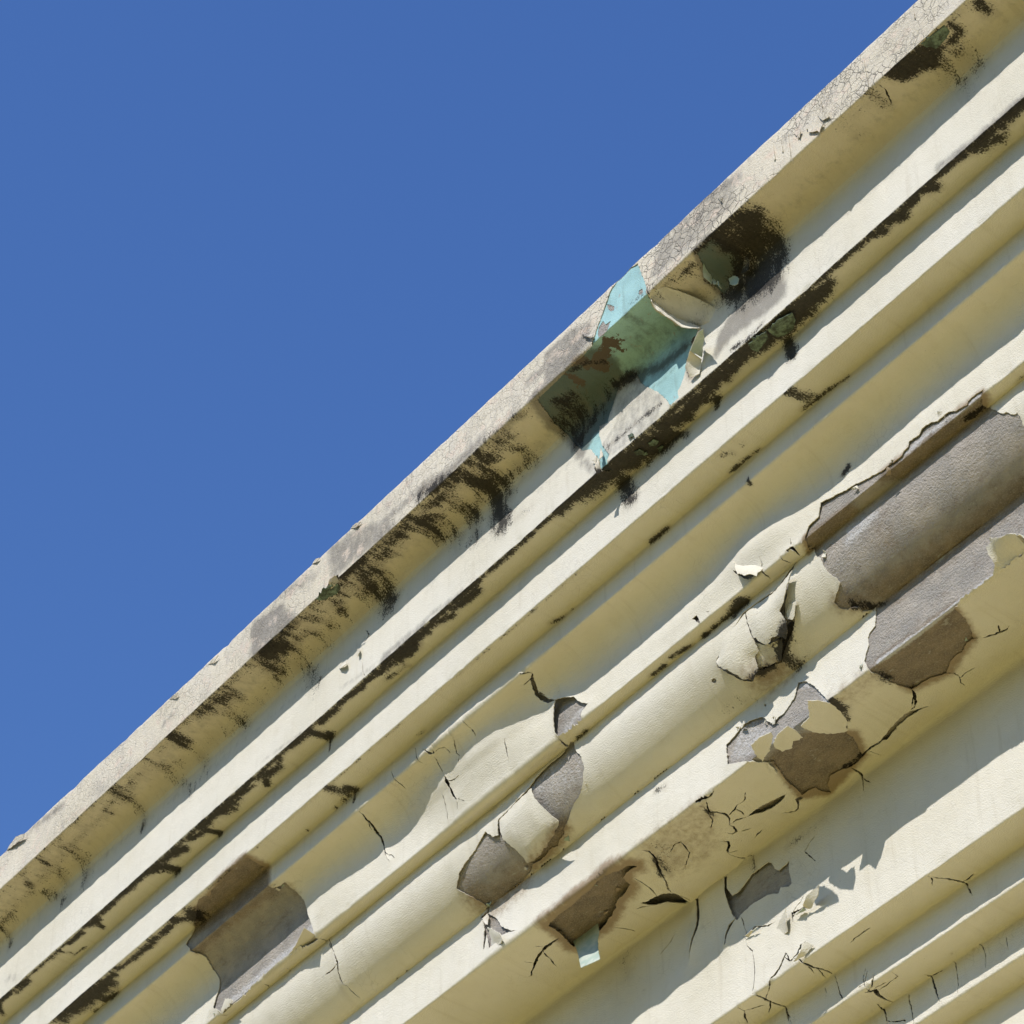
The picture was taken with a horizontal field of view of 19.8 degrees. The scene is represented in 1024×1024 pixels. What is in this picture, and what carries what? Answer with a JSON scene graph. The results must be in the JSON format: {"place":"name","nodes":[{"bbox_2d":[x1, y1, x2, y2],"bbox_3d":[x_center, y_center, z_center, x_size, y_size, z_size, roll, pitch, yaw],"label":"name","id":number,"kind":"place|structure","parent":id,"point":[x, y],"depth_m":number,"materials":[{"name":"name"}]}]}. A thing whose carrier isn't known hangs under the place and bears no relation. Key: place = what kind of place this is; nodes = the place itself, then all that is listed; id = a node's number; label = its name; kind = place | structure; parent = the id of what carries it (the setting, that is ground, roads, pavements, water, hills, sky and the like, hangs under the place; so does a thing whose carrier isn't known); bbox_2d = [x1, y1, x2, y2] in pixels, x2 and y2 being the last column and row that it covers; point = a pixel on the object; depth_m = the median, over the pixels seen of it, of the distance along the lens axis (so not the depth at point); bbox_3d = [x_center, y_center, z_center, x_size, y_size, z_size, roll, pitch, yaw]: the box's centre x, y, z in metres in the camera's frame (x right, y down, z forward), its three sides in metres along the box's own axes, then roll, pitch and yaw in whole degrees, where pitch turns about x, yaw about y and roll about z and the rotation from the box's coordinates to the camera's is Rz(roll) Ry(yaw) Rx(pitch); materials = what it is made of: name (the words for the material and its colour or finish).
{"place":"outdoors","nodes":[
{"label":"outdoors","id":0,"kind":"place"},
{"bbox_2d":[0,0,917,855],"label":"sky","id":1,"kind":"structure","parent":0,"point":[261,260],"materials":[{"name":"blue"}]},
{"bbox_2d":[0,0,1023,1023],"bbox_3d":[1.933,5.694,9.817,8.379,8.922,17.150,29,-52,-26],"label":"building","id":2,"kind":"structure","parent":0,"point":[642,642],"depth_m":9.28,"materials":[{"name":"beige paint"}]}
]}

